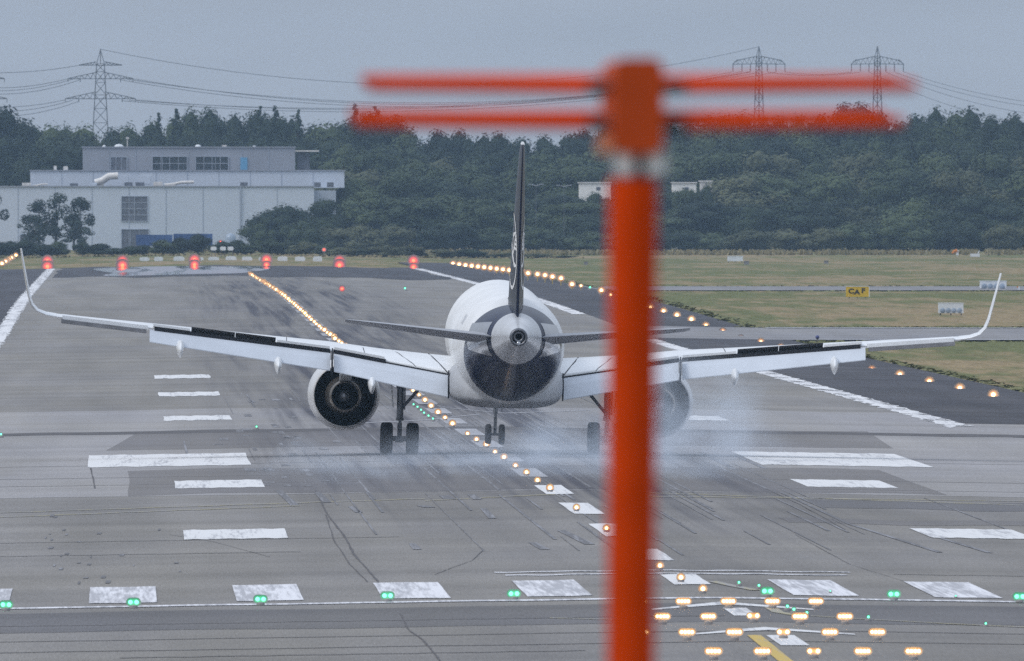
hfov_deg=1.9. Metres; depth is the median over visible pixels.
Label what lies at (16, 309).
runway edge line
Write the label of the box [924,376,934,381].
edge light
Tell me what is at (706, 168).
broadleaf tree
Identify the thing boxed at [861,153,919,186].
broadleaf tree
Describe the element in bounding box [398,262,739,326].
runway shoulder
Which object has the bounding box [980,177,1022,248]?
broadleaf tree
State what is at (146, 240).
truck trailer
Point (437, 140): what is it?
broadleaf tree
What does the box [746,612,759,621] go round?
approach light
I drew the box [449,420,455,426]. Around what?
centreline light
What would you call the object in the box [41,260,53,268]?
runway end light
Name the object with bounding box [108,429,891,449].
pavement patch
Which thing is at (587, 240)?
bush
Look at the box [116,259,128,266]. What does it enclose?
runway end light
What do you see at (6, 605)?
threshold light
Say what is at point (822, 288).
taxiway
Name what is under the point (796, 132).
broadleaf tree
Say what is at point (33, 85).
power cable
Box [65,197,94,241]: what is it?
broadleaf tree
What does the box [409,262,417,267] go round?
runway end light
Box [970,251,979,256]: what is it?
marker board
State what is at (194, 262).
runway end light
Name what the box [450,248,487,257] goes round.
bush
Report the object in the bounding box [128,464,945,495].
pavement patch
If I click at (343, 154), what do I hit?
broadleaf tree
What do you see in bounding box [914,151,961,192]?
broadleaf tree
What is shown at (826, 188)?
broadleaf tree
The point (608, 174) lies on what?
broadleaf tree
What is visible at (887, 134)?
broadleaf tree
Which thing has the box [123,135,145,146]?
broadleaf tree
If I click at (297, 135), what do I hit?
conifer tree
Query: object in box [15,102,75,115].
power cable
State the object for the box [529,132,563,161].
broadleaf tree
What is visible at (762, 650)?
approach light
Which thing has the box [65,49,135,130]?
power pylon
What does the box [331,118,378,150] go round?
broadleaf tree
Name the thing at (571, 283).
edge light
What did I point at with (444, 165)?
broadleaf tree
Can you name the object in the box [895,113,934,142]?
broadleaf tree
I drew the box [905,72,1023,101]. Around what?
power cable
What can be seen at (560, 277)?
edge light
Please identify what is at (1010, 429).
runway turn pad
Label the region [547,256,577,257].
bush
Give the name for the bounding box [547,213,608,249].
bush
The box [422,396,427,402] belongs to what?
centreline light
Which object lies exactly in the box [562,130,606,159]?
broadleaf tree
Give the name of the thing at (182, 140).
broadleaf tree
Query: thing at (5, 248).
bush
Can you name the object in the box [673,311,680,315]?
edge light
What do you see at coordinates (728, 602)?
approach light
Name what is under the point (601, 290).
edge light
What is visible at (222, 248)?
localizer element
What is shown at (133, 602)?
threshold light
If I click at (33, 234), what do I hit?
broadleaf tree
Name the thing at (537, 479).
centreline light
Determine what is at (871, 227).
bush
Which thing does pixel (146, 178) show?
roof unit
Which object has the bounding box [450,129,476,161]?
broadleaf tree
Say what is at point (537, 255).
bush
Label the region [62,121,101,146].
broadleaf tree
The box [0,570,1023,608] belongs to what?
threshold line
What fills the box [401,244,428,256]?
bush
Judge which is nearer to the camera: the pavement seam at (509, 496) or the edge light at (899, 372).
the pavement seam at (509, 496)
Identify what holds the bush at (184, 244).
on the grass field
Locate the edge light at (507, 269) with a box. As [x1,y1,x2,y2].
[505,266,509,275]
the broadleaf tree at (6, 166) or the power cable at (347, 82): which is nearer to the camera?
the broadleaf tree at (6, 166)
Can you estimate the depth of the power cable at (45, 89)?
5899.13 m
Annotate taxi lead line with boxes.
[550,581,1021,626]
[748,635,791,660]
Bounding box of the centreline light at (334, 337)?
[332,335,337,340]
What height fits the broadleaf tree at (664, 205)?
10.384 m
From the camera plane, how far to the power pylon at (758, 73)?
6600.97 m
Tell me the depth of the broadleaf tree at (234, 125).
5469.38 m
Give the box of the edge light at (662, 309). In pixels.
[659,307,667,311]
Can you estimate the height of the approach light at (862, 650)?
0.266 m
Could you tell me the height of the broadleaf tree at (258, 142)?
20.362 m
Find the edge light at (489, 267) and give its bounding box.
[486,264,493,271]
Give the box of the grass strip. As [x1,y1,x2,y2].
[0,248,1023,258]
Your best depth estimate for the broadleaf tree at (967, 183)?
5078.93 m
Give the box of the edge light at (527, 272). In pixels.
[524,269,531,276]
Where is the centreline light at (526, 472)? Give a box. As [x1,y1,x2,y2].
[523,469,529,475]
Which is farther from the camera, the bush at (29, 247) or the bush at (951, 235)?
the bush at (951, 235)
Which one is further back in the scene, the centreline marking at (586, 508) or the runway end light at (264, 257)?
the runway end light at (264, 257)
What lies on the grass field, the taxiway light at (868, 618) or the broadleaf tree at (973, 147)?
the broadleaf tree at (973, 147)
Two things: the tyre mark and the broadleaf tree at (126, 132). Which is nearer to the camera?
the tyre mark
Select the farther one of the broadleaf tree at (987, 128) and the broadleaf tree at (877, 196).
the broadleaf tree at (987, 128)
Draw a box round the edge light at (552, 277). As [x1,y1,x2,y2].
[548,273,556,283]
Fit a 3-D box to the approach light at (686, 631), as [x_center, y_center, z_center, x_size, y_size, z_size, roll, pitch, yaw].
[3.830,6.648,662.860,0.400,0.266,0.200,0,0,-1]
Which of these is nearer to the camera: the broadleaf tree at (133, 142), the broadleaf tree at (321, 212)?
the broadleaf tree at (321, 212)
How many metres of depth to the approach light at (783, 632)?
664.14 m
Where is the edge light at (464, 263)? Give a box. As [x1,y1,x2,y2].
[461,261,467,266]
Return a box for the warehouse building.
[0,147,344,249]
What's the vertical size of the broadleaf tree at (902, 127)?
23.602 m
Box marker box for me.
[727,256,742,261]
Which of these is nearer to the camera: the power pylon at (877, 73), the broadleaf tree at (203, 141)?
the broadleaf tree at (203, 141)
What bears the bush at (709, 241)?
on the grass field
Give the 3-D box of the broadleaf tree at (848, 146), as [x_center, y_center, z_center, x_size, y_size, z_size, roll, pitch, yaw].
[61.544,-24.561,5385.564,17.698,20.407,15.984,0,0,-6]
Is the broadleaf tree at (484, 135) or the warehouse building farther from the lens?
the broadleaf tree at (484, 135)
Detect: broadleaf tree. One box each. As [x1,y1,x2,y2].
[0,105,39,146]
[0,135,28,185]
[0,197,9,220]
[1,135,38,185]
[12,133,79,185]
[16,216,49,243]
[17,118,44,144]
[19,199,61,241]
[31,191,78,241]
[35,120,74,148]
[57,134,81,148]
[57,135,98,169]
[57,220,94,250]
[58,121,72,137]
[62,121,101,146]
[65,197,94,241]
[75,135,122,169]
[97,126,121,142]
[114,120,145,145]
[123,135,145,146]
[137,116,162,142]
[140,131,174,146]
[162,117,193,145]
[167,132,195,146]
[179,103,208,145]
[180,133,228,146]
[199,105,227,140]
[212,111,256,143]
[218,133,247,146]
[227,134,274,146]
[242,110,277,139]
[257,114,306,145]
[268,135,298,161]
[285,115,316,138]
[292,137,320,160]
[295,138,360,169]
[302,198,352,229]
[303,119,327,144]
[312,119,349,145]
[312,141,361,173]
[314,167,385,189]
[325,169,383,226]
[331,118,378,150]
[336,175,383,225]
[336,187,394,230]
[367,128,422,151]
[369,168,432,225]
[374,197,450,244]
[385,128,421,156]
[411,175,464,249]
[416,128,459,160]
[420,147,466,171]
[423,191,466,248]
[428,157,460,173]
[443,196,513,231]
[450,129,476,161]
[469,129,518,165]
[473,133,490,150]
[496,201,551,234]
[502,157,547,201]
[507,136,536,156]
[527,163,606,201]
[527,194,608,221]
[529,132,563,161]
[534,201,607,250]
[550,131,576,157]
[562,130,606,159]
[577,192,608,221]
[578,162,627,181]
[579,143,605,165]
[589,153,626,175]
[591,131,599,145]
[599,165,671,193]
[626,149,698,191]
[657,190,678,249]
[657,216,708,250]
[660,135,701,161]
[661,131,690,150]
[665,188,697,218]
[666,200,759,236]
[682,149,747,201]
[687,130,711,143]
[691,130,757,155]
[693,185,713,203]
[704,174,796,230]
[709,135,771,175]
[713,148,802,199]
[726,173,805,249]
[734,109,768,145]
[751,197,839,234]
[753,134,813,168]
[756,129,779,141]
[772,129,817,147]
[774,157,805,179]
[789,132,839,166]
[794,156,832,188]
[801,171,860,247]
[814,101,851,145]
[818,135,866,172]
[820,198,861,249]
[827,150,885,198]
[831,205,887,231]
[840,101,871,147]
[851,133,891,170]
[851,182,904,219]
[852,114,903,152]
[858,169,965,210]
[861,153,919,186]
[876,137,938,178]
[890,134,950,168]
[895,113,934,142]
[895,122,907,132]
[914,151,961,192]
[924,104,946,127]
[925,107,991,154]
[925,168,1013,210]
[944,193,1010,250]
[947,135,994,163]
[951,136,1015,172]
[960,104,995,130]
[966,113,1023,148]
[969,150,1021,247]
[972,204,1023,229]
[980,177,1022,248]
[986,111,1023,149]
[999,169,1023,207]
[1008,152,1023,172]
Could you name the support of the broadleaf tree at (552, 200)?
on the grass field
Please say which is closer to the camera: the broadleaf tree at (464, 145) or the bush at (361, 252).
the bush at (361, 252)
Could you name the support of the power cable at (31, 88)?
attached to the power pylon at (95, 78)
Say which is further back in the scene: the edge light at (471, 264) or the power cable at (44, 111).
the power cable at (44, 111)
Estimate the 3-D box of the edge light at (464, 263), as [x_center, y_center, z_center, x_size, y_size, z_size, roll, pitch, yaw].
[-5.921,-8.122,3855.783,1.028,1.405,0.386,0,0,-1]
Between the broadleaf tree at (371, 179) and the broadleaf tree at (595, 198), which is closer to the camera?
the broadleaf tree at (595, 198)
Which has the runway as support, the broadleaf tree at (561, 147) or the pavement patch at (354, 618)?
the pavement patch at (354, 618)
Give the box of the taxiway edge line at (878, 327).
[766,327,1023,339]
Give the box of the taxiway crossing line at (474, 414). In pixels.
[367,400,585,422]
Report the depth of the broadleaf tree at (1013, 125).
5473.39 m
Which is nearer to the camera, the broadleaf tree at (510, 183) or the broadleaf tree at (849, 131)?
the broadleaf tree at (510, 183)
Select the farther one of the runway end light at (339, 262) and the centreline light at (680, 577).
the runway end light at (339, 262)
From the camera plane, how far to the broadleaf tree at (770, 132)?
5489.40 m
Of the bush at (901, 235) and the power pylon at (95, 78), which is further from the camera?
the power pylon at (95, 78)
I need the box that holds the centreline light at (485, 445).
[483,441,489,447]
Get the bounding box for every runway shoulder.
[0,269,46,324]
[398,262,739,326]
[656,338,1023,423]
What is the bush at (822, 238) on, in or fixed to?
on the grass field
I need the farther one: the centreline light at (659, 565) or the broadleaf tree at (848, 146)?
the broadleaf tree at (848, 146)
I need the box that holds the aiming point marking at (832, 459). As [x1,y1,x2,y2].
[88,451,931,466]
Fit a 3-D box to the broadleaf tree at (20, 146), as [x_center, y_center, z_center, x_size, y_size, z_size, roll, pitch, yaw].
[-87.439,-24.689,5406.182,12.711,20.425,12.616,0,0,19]
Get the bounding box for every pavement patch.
[0,406,998,433]
[0,434,1023,498]
[0,603,1023,632]
[52,265,450,279]
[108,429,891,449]
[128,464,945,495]
[778,517,1023,525]
[804,500,1023,511]
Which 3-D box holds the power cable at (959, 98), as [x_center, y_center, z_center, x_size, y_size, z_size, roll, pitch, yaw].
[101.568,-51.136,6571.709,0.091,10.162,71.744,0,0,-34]
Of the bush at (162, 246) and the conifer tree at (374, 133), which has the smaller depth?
the bush at (162, 246)
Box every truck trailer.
[136,235,172,246]
[173,234,212,247]
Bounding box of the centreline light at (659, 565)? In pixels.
[655,561,663,569]
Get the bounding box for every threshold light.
[0,600,12,610]
[126,598,140,607]
[253,595,267,604]
[380,591,394,601]
[507,589,520,599]
[760,587,774,596]
[886,590,900,599]
[1012,592,1023,602]
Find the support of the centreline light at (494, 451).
on the centreline marking at (534, 472)
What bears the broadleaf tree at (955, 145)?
on the grass field
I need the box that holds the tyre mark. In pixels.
[44,390,1006,583]
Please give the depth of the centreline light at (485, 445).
1161.39 m
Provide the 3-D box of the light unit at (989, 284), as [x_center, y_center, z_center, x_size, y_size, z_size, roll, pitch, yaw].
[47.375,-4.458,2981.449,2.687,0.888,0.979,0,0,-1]
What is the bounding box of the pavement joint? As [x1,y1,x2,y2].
[2,427,1023,436]
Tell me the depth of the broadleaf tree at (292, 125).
5509.06 m
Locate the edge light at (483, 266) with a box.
[480,263,486,270]
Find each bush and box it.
[0,241,14,256]
[4,240,19,256]
[10,239,44,255]
[36,243,57,255]
[50,241,70,255]
[71,241,89,255]
[82,243,111,255]
[95,247,124,255]
[117,246,143,255]
[136,245,150,254]
[148,239,179,253]
[172,236,193,253]
[188,233,212,253]
[207,240,239,253]
[228,239,245,247]
[231,244,264,254]
[236,221,279,246]
[240,202,313,243]
[257,238,286,254]
[274,218,329,248]
[283,241,299,253]
[284,241,317,255]
[312,243,339,254]
[321,247,357,255]
[322,223,390,248]
[349,249,376,256]
[363,244,406,256]
[379,224,418,247]
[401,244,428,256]
[428,248,458,257]
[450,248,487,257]
[466,225,525,250]
[487,254,503,257]
[495,252,525,257]
[501,225,556,251]
[524,253,553,257]
[538,232,573,251]
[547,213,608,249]
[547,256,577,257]
[557,231,607,250]
[590,232,608,249]
[657,228,676,251]
[663,231,701,249]
[695,232,728,251]
[714,228,776,251]
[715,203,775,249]
[764,228,817,251]
[792,226,847,251]
[831,222,876,250]
[855,221,896,250]
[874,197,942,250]
[874,219,939,251]
[921,206,985,250]
[924,219,977,251]
[958,222,990,251]
[980,222,1023,249]
[1010,217,1023,250]
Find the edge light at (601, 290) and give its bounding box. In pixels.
[597,286,605,294]
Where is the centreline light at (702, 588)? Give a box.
[698,584,707,592]
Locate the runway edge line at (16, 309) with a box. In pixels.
[0,269,970,427]
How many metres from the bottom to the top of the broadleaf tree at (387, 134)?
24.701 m
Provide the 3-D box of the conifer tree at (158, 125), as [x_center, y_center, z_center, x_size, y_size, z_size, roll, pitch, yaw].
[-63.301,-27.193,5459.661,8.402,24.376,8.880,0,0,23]
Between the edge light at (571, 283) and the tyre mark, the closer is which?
the tyre mark
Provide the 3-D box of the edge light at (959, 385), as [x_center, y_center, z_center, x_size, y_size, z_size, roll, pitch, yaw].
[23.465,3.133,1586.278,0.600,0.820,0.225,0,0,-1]
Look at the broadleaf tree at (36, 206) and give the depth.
4898.78 m
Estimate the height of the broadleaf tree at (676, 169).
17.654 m
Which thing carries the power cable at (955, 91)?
attached to the power pylon at (877, 73)
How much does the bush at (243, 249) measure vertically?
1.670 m
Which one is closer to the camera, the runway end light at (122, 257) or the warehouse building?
the runway end light at (122, 257)
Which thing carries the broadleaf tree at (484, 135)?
on the grass field
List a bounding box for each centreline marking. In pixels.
[250,276,547,476]
[534,485,709,584]
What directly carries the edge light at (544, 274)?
on the runway shoulder at (592, 302)
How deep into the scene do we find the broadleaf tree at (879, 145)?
5376.22 m
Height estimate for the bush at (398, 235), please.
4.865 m
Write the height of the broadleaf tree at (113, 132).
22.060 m
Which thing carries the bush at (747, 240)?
on the grass field
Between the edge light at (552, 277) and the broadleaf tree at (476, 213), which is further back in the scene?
the broadleaf tree at (476, 213)
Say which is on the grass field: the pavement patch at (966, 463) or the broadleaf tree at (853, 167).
the broadleaf tree at (853, 167)
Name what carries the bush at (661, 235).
on the grass field
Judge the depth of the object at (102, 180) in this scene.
4964.00 m
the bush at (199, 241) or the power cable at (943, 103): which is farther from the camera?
the power cable at (943, 103)
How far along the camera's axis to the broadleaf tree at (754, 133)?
5480.48 m
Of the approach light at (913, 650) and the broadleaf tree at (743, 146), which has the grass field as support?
the broadleaf tree at (743, 146)
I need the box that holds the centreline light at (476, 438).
[473,436,479,441]
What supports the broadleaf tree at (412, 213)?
on the grass field
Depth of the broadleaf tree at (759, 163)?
5254.83 m
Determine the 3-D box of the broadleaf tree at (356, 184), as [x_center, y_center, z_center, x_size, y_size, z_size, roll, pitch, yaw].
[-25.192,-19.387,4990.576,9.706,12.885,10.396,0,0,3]
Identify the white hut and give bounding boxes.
[578,182,608,200]
[671,182,696,248]
[699,181,711,191]
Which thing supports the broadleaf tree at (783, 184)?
on the grass field
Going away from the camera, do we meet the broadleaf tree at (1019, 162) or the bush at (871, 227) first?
the bush at (871, 227)
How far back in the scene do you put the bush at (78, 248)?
4459.67 m
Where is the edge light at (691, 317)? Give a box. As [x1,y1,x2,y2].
[687,315,695,320]
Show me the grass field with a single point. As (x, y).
(1002, 361)
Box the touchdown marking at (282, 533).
[154,374,1023,539]
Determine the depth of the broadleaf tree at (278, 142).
5403.94 m
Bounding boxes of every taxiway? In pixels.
[584,286,1023,289]
[656,326,1023,339]
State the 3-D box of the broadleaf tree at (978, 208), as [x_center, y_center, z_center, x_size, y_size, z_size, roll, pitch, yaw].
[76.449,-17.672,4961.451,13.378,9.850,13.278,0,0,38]
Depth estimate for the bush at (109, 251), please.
4450.98 m
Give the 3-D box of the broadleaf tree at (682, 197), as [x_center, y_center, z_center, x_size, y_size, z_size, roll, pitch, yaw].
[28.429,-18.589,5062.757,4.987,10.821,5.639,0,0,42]
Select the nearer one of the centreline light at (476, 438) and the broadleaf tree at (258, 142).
the centreline light at (476, 438)
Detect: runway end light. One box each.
[41,255,53,261]
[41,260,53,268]
[116,255,128,261]
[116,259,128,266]
[188,254,200,261]
[189,259,199,265]
[260,254,272,261]
[262,260,270,265]
[333,255,345,261]
[333,259,345,266]
[338,285,345,291]
[407,255,419,263]
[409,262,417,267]
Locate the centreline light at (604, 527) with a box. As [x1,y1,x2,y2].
[602,524,606,531]
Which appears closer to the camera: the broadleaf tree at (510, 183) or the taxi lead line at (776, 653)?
the taxi lead line at (776, 653)
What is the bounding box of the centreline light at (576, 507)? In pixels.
[573,504,579,510]
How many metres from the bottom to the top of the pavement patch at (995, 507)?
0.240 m
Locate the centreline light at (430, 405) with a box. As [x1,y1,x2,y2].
[428,402,433,408]
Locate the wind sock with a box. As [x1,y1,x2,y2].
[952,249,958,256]
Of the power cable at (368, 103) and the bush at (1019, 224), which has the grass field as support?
the bush at (1019, 224)
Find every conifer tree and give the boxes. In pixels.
[155,112,166,139]
[168,108,183,144]
[253,106,269,142]
[268,105,281,142]
[290,109,303,146]
[346,104,367,153]
[365,106,382,149]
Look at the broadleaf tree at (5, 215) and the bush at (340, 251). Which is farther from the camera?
the broadleaf tree at (5, 215)
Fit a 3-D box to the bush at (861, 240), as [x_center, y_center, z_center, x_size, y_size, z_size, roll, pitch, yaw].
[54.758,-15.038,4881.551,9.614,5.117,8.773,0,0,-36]
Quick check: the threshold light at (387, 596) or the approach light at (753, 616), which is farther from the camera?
the threshold light at (387, 596)
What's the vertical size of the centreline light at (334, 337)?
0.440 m
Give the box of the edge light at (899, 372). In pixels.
[895,369,904,374]
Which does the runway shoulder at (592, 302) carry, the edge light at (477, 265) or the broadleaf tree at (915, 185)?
the edge light at (477, 265)
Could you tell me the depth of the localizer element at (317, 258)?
4059.10 m
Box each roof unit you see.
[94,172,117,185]
[120,173,128,185]
[124,182,131,185]
[135,182,143,185]
[139,173,151,185]
[153,182,161,185]
[164,181,193,185]
[240,182,247,185]
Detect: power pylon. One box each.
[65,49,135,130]
[732,46,784,109]
[851,46,903,109]
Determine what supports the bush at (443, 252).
on the grass field
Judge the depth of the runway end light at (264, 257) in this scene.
3959.97 m
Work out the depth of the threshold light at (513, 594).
731.91 m
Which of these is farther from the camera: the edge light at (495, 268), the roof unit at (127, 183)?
the roof unit at (127, 183)
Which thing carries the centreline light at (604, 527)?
on the centreline marking at (586, 508)
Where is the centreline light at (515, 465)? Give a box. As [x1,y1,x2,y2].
[512,462,518,468]
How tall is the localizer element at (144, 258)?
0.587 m
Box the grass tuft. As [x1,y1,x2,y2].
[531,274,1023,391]
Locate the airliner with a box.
[20,142,1001,453]
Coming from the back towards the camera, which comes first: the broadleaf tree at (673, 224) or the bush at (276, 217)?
the broadleaf tree at (673, 224)
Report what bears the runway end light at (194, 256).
on the grass field
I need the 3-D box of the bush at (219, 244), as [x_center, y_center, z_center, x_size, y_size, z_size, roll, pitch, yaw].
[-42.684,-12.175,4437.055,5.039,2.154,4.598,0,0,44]
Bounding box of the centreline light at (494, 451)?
[492,449,497,454]
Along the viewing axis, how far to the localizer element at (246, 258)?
4058.98 m
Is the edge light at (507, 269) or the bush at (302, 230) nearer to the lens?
the edge light at (507, 269)
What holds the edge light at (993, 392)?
on the runway shoulder at (941, 396)
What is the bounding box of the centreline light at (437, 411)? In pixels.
[434,408,441,415]
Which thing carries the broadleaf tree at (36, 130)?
on the grass field
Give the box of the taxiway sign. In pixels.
[846,286,869,297]
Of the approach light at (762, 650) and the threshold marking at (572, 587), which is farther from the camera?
the threshold marking at (572, 587)
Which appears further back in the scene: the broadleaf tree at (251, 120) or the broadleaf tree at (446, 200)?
the broadleaf tree at (251, 120)
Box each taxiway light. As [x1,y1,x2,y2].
[784,604,790,610]
[865,615,871,620]
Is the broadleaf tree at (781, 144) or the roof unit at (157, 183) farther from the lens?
the broadleaf tree at (781, 144)
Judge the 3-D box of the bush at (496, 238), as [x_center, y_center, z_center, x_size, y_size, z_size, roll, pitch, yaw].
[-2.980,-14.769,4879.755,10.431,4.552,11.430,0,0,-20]
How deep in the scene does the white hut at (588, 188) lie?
5108.54 m
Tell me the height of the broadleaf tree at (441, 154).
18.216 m
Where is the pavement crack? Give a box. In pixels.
[90,467,902,660]
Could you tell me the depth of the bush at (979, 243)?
4885.44 m
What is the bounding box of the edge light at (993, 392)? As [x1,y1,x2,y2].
[987,389,998,395]
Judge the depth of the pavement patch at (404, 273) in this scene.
3427.07 m
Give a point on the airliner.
(506, 340)
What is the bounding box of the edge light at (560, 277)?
[557,274,564,281]
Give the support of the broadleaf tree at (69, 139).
on the grass field
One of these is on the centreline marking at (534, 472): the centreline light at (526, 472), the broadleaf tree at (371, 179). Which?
the centreline light at (526, 472)
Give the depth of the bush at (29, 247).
4434.82 m
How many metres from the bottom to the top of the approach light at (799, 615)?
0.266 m
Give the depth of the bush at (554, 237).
4887.59 m
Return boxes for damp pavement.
[91,266,269,275]
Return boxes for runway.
[0,268,1023,660]
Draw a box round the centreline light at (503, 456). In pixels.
[500,453,507,460]
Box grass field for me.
[0,242,1023,424]
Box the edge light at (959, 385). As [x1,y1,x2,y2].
[954,382,965,388]
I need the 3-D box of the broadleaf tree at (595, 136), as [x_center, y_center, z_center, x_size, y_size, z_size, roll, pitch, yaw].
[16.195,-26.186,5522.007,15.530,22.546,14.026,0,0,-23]
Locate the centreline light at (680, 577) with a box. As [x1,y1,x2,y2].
[676,573,685,581]
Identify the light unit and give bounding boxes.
[938,303,962,314]
[980,281,1005,288]
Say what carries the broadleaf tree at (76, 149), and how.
on the grass field
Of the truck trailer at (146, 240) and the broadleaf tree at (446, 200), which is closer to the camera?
the truck trailer at (146, 240)
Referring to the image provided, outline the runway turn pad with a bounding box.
[966,424,1023,439]
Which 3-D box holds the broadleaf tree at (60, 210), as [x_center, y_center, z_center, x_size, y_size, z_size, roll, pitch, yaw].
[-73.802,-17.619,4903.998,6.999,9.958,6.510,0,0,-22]
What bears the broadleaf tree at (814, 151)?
on the grass field
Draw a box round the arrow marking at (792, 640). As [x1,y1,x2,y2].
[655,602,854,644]
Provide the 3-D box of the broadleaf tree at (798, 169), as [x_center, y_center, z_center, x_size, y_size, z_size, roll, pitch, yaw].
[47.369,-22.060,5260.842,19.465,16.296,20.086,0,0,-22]
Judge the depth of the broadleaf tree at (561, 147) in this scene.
5506.26 m
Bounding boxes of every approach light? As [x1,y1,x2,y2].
[655,613,670,623]
[675,597,691,608]
[678,628,695,639]
[700,612,716,623]
[704,647,722,659]
[720,597,736,607]
[725,628,743,639]
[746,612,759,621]
[753,647,771,659]
[764,597,780,608]
[776,628,790,637]
[791,612,808,623]
[806,647,820,657]
[807,597,823,608]
[821,628,838,639]
[836,612,853,623]
[853,647,871,659]
[868,628,885,639]
[904,647,922,659]
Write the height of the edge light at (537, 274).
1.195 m
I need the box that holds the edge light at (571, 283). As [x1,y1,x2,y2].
[568,280,575,287]
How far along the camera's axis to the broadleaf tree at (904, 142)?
5367.47 m
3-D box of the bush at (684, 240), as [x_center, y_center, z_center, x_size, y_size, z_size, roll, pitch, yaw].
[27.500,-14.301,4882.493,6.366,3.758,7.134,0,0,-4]
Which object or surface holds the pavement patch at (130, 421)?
on the runway
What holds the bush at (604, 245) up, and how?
on the grass field
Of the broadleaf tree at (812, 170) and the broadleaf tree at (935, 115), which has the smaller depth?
the broadleaf tree at (812, 170)
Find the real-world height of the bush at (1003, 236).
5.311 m
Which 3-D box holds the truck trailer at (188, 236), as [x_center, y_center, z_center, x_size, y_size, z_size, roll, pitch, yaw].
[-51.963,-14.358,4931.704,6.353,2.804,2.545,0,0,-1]
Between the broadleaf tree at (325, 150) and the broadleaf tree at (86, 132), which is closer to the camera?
the broadleaf tree at (325, 150)
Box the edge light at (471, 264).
[468,262,474,267]
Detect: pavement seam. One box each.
[0,460,1015,657]
[0,493,1014,516]
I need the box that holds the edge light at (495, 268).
[493,265,499,272]
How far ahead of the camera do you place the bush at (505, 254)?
4412.31 m
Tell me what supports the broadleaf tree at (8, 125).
on the grass field
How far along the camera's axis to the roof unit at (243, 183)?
4961.94 m
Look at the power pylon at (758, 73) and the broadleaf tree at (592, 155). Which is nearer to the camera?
the broadleaf tree at (592, 155)
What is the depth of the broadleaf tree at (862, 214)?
4955.65 m
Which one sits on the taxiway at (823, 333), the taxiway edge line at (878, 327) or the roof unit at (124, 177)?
the taxiway edge line at (878, 327)
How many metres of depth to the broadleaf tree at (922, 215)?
4947.40 m
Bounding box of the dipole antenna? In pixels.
[349,58,915,660]
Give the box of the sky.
[0,0,1023,151]
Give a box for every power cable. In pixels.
[0,65,78,72]
[2,79,71,90]
[6,79,65,87]
[12,80,78,93]
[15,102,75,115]
[101,47,756,82]
[123,72,739,106]
[128,72,746,102]
[128,72,775,111]
[129,73,755,108]
[136,72,730,104]
[141,72,749,109]
[785,72,850,74]
[869,72,1002,119]
[886,72,1023,112]
[894,72,1023,105]
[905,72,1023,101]
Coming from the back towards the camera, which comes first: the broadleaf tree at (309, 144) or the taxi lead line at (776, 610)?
the broadleaf tree at (309, 144)
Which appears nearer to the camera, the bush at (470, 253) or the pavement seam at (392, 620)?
the pavement seam at (392, 620)
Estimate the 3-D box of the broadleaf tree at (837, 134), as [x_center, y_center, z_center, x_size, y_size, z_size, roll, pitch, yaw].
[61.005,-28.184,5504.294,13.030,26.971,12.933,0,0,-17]
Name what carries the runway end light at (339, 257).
on the grass field
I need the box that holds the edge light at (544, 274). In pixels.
[541,271,548,278]
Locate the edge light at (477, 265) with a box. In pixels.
[474,263,480,268]
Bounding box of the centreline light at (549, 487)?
[546,483,553,491]
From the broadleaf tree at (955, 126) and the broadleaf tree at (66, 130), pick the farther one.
the broadleaf tree at (66, 130)
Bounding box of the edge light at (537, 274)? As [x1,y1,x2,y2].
[533,270,540,280]
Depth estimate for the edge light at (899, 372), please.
1708.32 m
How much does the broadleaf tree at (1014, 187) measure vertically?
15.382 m
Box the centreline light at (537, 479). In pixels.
[534,476,540,483]
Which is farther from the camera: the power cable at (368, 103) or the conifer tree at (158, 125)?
the power cable at (368, 103)
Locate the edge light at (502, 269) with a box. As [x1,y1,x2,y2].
[499,265,505,273]
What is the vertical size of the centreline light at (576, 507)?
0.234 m
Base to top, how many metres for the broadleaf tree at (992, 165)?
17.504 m
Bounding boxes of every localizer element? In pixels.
[140,257,148,260]
[154,257,162,260]
[174,256,183,260]
[208,257,218,259]
[211,247,216,256]
[220,247,225,257]
[226,256,235,259]
[242,257,251,259]
[278,256,286,260]
[295,257,304,260]
[313,256,321,260]
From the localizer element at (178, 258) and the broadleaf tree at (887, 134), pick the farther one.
the broadleaf tree at (887, 134)
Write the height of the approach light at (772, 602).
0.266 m
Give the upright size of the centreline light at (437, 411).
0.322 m
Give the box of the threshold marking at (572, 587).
[0,579,1001,602]
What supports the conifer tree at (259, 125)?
on the grass field
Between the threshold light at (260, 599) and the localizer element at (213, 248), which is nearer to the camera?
the threshold light at (260, 599)
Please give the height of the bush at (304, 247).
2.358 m
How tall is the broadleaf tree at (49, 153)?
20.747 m
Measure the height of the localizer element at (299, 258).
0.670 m
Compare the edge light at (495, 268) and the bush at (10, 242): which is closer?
the edge light at (495, 268)
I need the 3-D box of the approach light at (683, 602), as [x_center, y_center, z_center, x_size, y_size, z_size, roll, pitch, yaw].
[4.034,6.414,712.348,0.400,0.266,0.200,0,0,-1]
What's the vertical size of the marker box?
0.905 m
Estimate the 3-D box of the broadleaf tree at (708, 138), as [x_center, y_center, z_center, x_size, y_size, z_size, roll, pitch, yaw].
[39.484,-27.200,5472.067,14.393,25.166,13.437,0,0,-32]
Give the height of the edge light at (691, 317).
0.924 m

